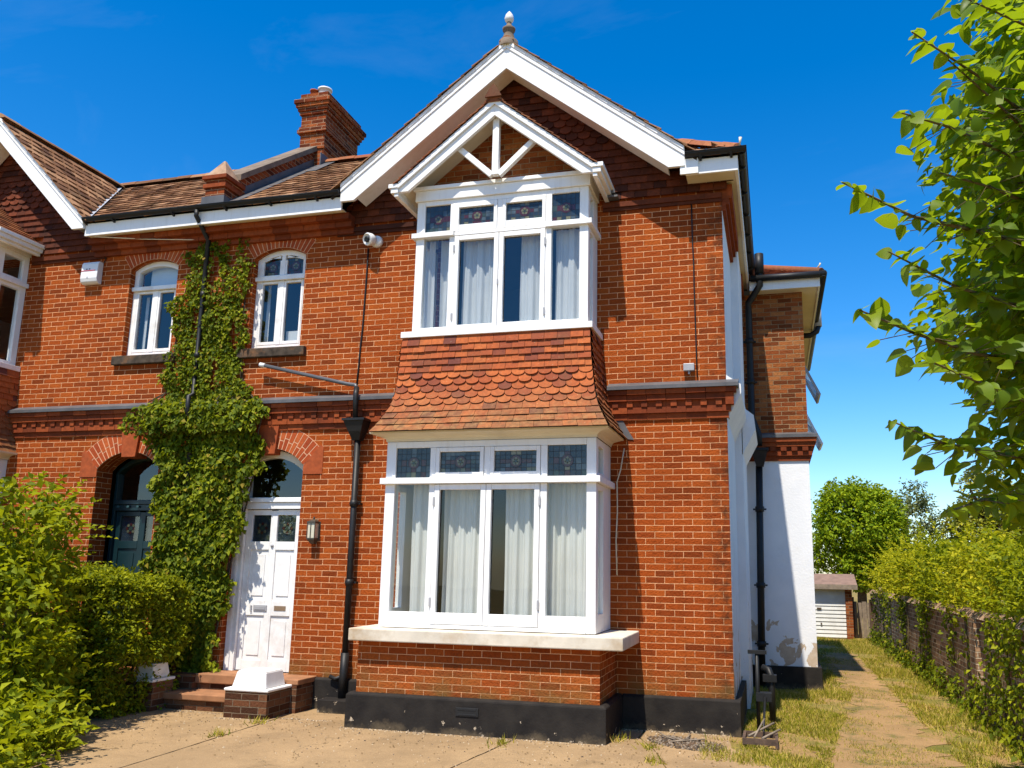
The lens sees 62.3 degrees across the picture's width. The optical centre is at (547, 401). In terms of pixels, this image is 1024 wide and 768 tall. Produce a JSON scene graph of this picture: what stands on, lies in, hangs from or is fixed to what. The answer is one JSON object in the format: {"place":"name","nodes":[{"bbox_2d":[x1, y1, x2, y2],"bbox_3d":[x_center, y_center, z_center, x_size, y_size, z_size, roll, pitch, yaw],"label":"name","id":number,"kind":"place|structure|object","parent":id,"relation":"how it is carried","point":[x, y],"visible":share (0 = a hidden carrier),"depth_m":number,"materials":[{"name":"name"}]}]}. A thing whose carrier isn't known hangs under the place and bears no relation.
{"place":"outdoors","nodes":[
{"label":"outdoors","id":0,"kind":"place"},
{"bbox_2d":[223,667,291,719],"bbox_3d":[-3.459,3.496,10.123,0.590,0.575,0.530,-2,-11,15],"label":"door pier","id":1,"kind":"structure","parent":0,"point":[253,692],"depth_m":9.93,"materials":[{"name":"brick"}]},
{"bbox_2d":[0,696,771,767],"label":"pavement","id":2,"kind":"structure","parent":0,"point":[130,752],"depth_m":8.35,"materials":[{"name":"concrete"}]},
{"bbox_2d":[126,661,174,711],"bbox_3d":[-4.917,3.534,10.477,0.390,0.590,0.410,-2,-11,15],"label":"door pier","id":3,"kind":"structure","parent":2,"relation":"on","point":[154,697],"depth_m":10.37,"materials":[{"name":"brick"}]},
{"bbox_2d":[169,671,196,689],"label":"wall","id":4,"kind":"structure","parent":2,"relation":"on","point":[186,680],"depth_m":10.76,"materials":[{"name":"brick"}]},
{"bbox_2d":[207,726,232,737],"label":"weed tuft","id":5,"kind":"object","parent":2,"relation":"on","point":[218,733],"visible":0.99,"depth_m":8.88,"materials":[{"name":"green plant"}]},
{"bbox_2d":[163,670,288,711],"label":"door steps","id":6,"kind":"structure","parent":2,"relation":"on","point":[208,694],"depth_m":10.43,"materials":[{"name":"red stone"}]},
{"bbox_2d":[243,714,276,725],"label":"weed tuft","id":7,"kind":"object","parent":2,"relation":"on","point":[261,722],"visible":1,"depth_m":9.58,"materials":[{"name":"green plant"}]},
{"bbox_2d":[284,674,316,713],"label":"wall","id":8,"kind":"structure","parent":2,"relation":"on","point":[301,693],"depth_m":10.40,"materials":[{"name":"brick"}]},
{"bbox_2d":[486,734,514,748],"bbox_3d":[-0.476,3.463,8.683,0.274,0.134,0.528,-2,-11,15],"label":"weed tuft","id":9,"kind":"object","parent":2,"relation":"on","point":[502,741],"visible":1,"depth_m":8.65,"materials":[{"name":"green plant"}]},
{"bbox_2d":[610,727,630,742],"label":"weed tuft","id":10,"kind":"object","parent":2,"relation":"on","point":[616,739],"visible":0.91,"depth_m":8.93,"materials":[{"name":"green plant"}]},
{"bbox_2d":[631,737,663,751],"bbox_3d":[1.028,3.467,8.596,0.353,0.117,0.412,-2,-11,15],"label":"weed tuft","id":11,"kind":"object","parent":2,"relation":"on","point":[647,747],"visible":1,"depth_m":8.60,"materials":[{"name":"green plant"}]},
{"bbox_2d":[641,752,667,767],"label":"weed tuft","id":12,"kind":"object","parent":2,"relation":"on","point":[652,760],"visible":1,"depth_m":7.93,"materials":[{"name":"green plant"}]},
{"bbox_2d":[648,731,725,751],"bbox_3d":[1.427,3.556,8.876,0.617,0.035,0.976,6,-12,-26],"label":"rubble","id":13,"kind":"object","parent":2,"relation":"on","point":[688,742],"visible":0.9,"depth_m":8.84,"materials":[{"name":"stone"}]},
{"bbox_2d":[77,710,733,767],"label":"weeds","id":14,"kind":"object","parent":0,"point":[417,733],"depth_m":9.07,"materials":[{"name":"plant"}]},
{"bbox_2d":[79,709,746,767],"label":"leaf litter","id":15,"kind":"object","parent":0,"point":[404,744],"visible":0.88,"depth_m":8.66,"materials":[{"name":"brown plant"}]},
{"bbox_2d":[0,0,1023,573],"label":"sky","id":16,"kind":"structure","parent":0,"point":[134,90],"materials":[{"name":"blue"}]},
{"bbox_2d":[639,576,1023,767],"bbox_3d":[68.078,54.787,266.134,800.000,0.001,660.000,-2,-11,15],"label":"ground","id":17,"kind":"structure","parent":0,"point":[927,733],"depth_m":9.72,"materials":[{"name":"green plant"}]},
{"bbox_2d":[0,471,132,767],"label":"bush","id":18,"kind":"object","parent":17,"relation":"on","point":[30,721],"visible":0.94,"depth_m":8.73,"materials":[{"name":"green plant"}]},
{"bbox_2d":[0,561,197,719],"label":"hedge","id":19,"kind":"object","parent":17,"relation":"on","point":[138,596],"visible":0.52,"depth_m":10.05,"materials":[{"name":"green plant"}]},
{"bbox_2d":[0,113,294,695],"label":"semi detached house","id":20,"kind":"structure","parent":17,"relation":"on","point":[82,367],"depth_m":12.69,"materials":[{"name":"red brick"}]},
{"bbox_2d":[80,262,103,285],"bbox_3d":[-6.905,-1.945,12.822,0.300,0.340,0.114,-2,-11,15],"label":"alarm box","id":21,"kind":"object","parent":20,"relation":"attached to","point":[91,273],"visible":1,"depth_m":12.78,"materials":[{"name":"white plastic"}]},
{"bbox_2d":[102,511,153,660],"bbox_3d":[-5.902,2.635,12.162,0.912,2.100,0.045,-2,-11,15],"label":"front door","id":22,"kind":"structure","parent":20,"relation":"in","point":[133,529],"depth_m":12.32,"materials":[{"name":"teal paint"}]},
{"bbox_2d":[94,236,193,239],"bbox_3d":[-5.927,-2.410,12.500,1.662,0.132,0.038,-1,-11,8],"label":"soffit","id":23,"kind":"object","parent":20,"relation":"attached to","point":[145,239],"visible":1,"depth_m":12.50,"materials":[{"name":"beige paint"}]},
{"bbox_2d":[127,261,178,355],"bbox_3d":[-5.809,-1.396,12.647,0.850,1.530,0.205,-2,-11,15],"label":"sash window","id":24,"kind":"structure","parent":20,"relation":"in","point":[164,274],"depth_m":12.65,"materials":[{"name":"white paint"}]},
{"bbox_2d":[168,11,826,744],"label":"semi detached house","id":25,"kind":"structure","parent":17,"relation":"on","point":[444,471],"depth_m":10.62,"materials":[{"name":"red brick"}]},
{"bbox_2d":[117,237,269,672],"bbox_3d":[-4.862,0.739,11.594,2.318,6.572,0.441,-2,-11,15],"label":"ivy","id":26,"kind":"object","parent":25,"relation":"attached to","point":[210,458],"visible":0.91,"depth_m":11.54,"materials":[{"name":"green plant"}]},
{"bbox_2d":[235,510,299,671],"bbox_3d":[-3.710,2.501,11.300,0.827,2.100,0.067,-2,-11,15],"label":"front door","id":27,"kind":"structure","parent":25,"relation":"in","point":[269,572],"depth_m":11.30,"materials":[{"name":"white paint"}]},
{"bbox_2d":[252,250,305,347],"bbox_3d":[-3.787,-1.442,12.119,0.850,1.480,0.222,-2,-11,15],"label":"sash window","id":28,"kind":"structure","parent":25,"relation":"in","point":[280,268],"depth_m":12.10,"materials":[{"name":"white paint"}]},
{"bbox_2d":[306,517,320,543],"bbox_3d":[-3.061,1.679,11.057,0.140,0.350,0.128,-2,-11,15],"label":"wall lantern","id":29,"kind":"object","parent":25,"relation":"attached to","point":[313,529],"depth_m":11.02,"materials":[{"name":"brown metal"}]},
{"bbox_2d":[356,248,368,384],"bbox_3d":[-2.521,-1.139,11.529,0.077,2.001,0.022,-2,-11,15],"label":"cable","id":30,"kind":"object","parent":25,"relation":"attached to","point":[363,316],"visible":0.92,"depth_m":11.52,"materials":[{"name":"black metal"}]},
{"bbox_2d":[363,233,382,247],"bbox_3d":[-2.401,-2.211,11.630,0.180,0.182,0.252,-8,-14,37],"label":"security camera","id":31,"kind":"object","parent":25,"relation":"attached to","point":[371,239],"visible":1,"depth_m":11.57,"materials":[{"name":"white plastic"}]},
{"bbox_2d":[615,448,624,574],"bbox_3d":[0.871,1.306,10.131,0.114,1.511,0.016,-2,-11,15],"label":"cable","id":32,"kind":"object","parent":25,"relation":"attached to","point":[617,510],"visible":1,"depth_m":10.14,"materials":[{"name":"beige paint"}]},
{"bbox_2d":[683,363,694,373],"bbox_3d":[1.710,-0.396,10.220,0.130,0.130,0.058,-2,-11,15],"label":"junction box","id":33,"kind":"object","parent":25,"relation":"attached to","point":[688,367],"visible":1,"depth_m":10.20,"materials":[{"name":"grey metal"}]},
{"bbox_2d":[691,204,697,377],"bbox_3d":[1.807,-1.396,10.413,0.047,2.250,0.018,-2,-11,15],"label":"cable","id":34,"kind":"object","parent":25,"relation":"attached to","point":[694,293],"visible":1,"depth_m":10.40,"materials":[{"name":"black metal"}]},
{"bbox_2d":[805,366,820,403],"bbox_3d":[4.886,-0.310,15.759,0.330,0.660,1.000,-2,-11,15],"label":"rear window","id":35,"kind":"structure","parent":25,"relation":"in","point":[810,383],"depth_m":15.65,"materials":[{"name":"white paint"}]},
{"bbox_2d":[807,414,822,450],"bbox_3d":[4.872,0.573,15.587,0.330,0.660,1.000,-2,-11,15],"label":"rear window","id":36,"kind":"structure","parent":25,"relation":"in","point":[811,428],"depth_m":15.26,"materials":[{"name":"white paint"}]},
{"bbox_2d":[748,650,771,736],"bbox_3d":[2.362,3.253,9.413,0.250,0.901,0.639,-2,-11,15],"label":"standpipe","id":37,"kind":"object","parent":17,"relation":"on","point":[763,696],"visible":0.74,"depth_m":9.60,"materials":[{"name":"black metal"}]},
{"bbox_2d":[742,718,780,749],"bbox_3d":[2.258,3.485,8.909,0.390,0.228,0.440,-2,-11,15],"label":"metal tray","id":38,"kind":"object","parent":17,"relation":"on","point":[759,733],"visible":1,"depth_m":8.80,"materials":[{"name":"metal"}]},
{"bbox_2d":[761,664,776,722],"bbox_3d":[2.674,3.519,10.200,0.184,0.669,0.192,-2,-11,15],"label":"gas riser","id":39,"kind":"object","parent":17,"relation":"on","point":[770,677],"visible":0.84,"depth_m":10.13,"materials":[{"name":"black metal"}]},
{"bbox_2d":[814,574,857,638],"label":"garage","id":40,"kind":"structure","parent":17,"relation":"on","point":[833,605],"depth_m":23.17,"materials":[{"name":"white paint"}]},
{"bbox_2d":[811,475,912,617],"bbox_3d":[12.689,5.844,34.480,4.033,5.915,4.197,9,-13,-34],"label":"round tree","id":41,"kind":"object","parent":17,"relation":"on","point":[859,519],"visible":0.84,"depth_m":33.91,"materials":[{"name":"green plant"}]},
{"bbox_2d":[852,597,871,637],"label":"timber gate","id":42,"kind":"structure","parent":17,"relation":"on","point":[864,611],"depth_m":23.37,"materials":[{"name":"wood"}]},
{"bbox_2d":[853,534,922,598],"bbox_3d":[8.818,4.584,20.622,2.879,2.767,3.756,-7,-14,36],"label":"bush","id":43,"kind":"object","parent":17,"relation":"on","point":[880,576],"visible":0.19,"depth_m":20.38,"materials":[{"name":"green plant"}]},
{"bbox_2d":[889,477,950,550],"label":"pale tree","id":44,"kind":"object","parent":17,"relation":"on","point":[921,503],"visible":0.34,"depth_m":43.86,"materials":[{"name":"green plant"}]},
{"bbox_2d":[836,0,1023,544],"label":"leafy tree","id":45,"kind":"object","parent":17,"relation":"on","point":[986,353],"visible":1,"depth_m":4.62,"materials":[{"name":"green plant"}]},
{"bbox_2d":[862,526,1001,607],"bbox_3d":[7.877,3.887,17.141,2.866,2.775,4.164,-2,-11,15],"label":"bush","id":46,"kind":"object","parent":17,"relation":"on","point":[899,573],"visible":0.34,"depth_m":17.04,"materials":[{"name":"green plant"}]},
{"bbox_2d":[869,590,1023,740],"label":"boundary wall","id":47,"kind":"structure","parent":17,"relation":"on","point":[975,643],"depth_m":12.38,"materials":[{"name":"brick"}]},
{"bbox_2d":[867,591,915,669],"bbox_3d":[7.657,5.037,19.158,0.397,1.438,7.044,-2,-11,15],"label":"wall creeper","id":48,"kind":"object","parent":47,"relation":"attached to","point":[901,655],"depth_m":18.41,"materials":[{"name":"green plant"}]},
{"bbox_2d":[908,601,972,708],"bbox_3d":[6.098,3.893,13.362,0.359,1.380,4.637,-2,-11,15],"label":"wall creeper","id":49,"kind":"object","parent":47,"relation":"attached to","point":[922,667],"depth_m":12.71,"materials":[{"name":"green plant"}]},
{"bbox_2d":[957,614,1023,767],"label":"wall creeper","id":50,"kind":"object","parent":47,"relation":"attached to","point":[1011,647],"depth_m":9.37,"materials":[{"name":"green plant"}]},
{"bbox_2d":[885,507,1017,620],"bbox_3d":[7.236,3.250,14.245,2.898,2.896,4.032,-2,-11,15],"label":"bush","id":51,"kind":"object","parent":17,"relation":"on","point":[922,582],"visible":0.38,"depth_m":14.40,"materials":[{"name":"green plant"}]},
{"bbox_2d":[908,514,1023,626],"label":"bush","id":52,"kind":"object","parent":17,"relation":"on","point":[964,562],"visible":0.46,"depth_m":11.59,"materials":[{"name":"green plant"}]},
{"bbox_2d":[934,508,1023,646],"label":"bush","id":53,"kind":"object","parent":17,"relation":"on","point":[1008,587],"visible":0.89,"depth_m":9.56,"materials":[{"name":"green plant"}]},
{"bbox_2d":[940,462,1023,598],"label":"golden tree","id":54,"kind":"object","parent":17,"relation":"on","point":[981,518],"visible":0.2,"depth_m":25.61,"materials":[{"name":"green plant"}]},
{"bbox_2d":[988,544,1023,617],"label":"bush","id":55,"kind":"object","parent":17,"relation":"on","point":[1016,613],"visible":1,"depth_m":7.83,"materials":[{"name":"green plant"}]},
{"bbox_2d":[813,644,966,767],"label":"path","id":56,"kind":"structure","parent":0,"point":[904,727],"depth_m":9.80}
]}

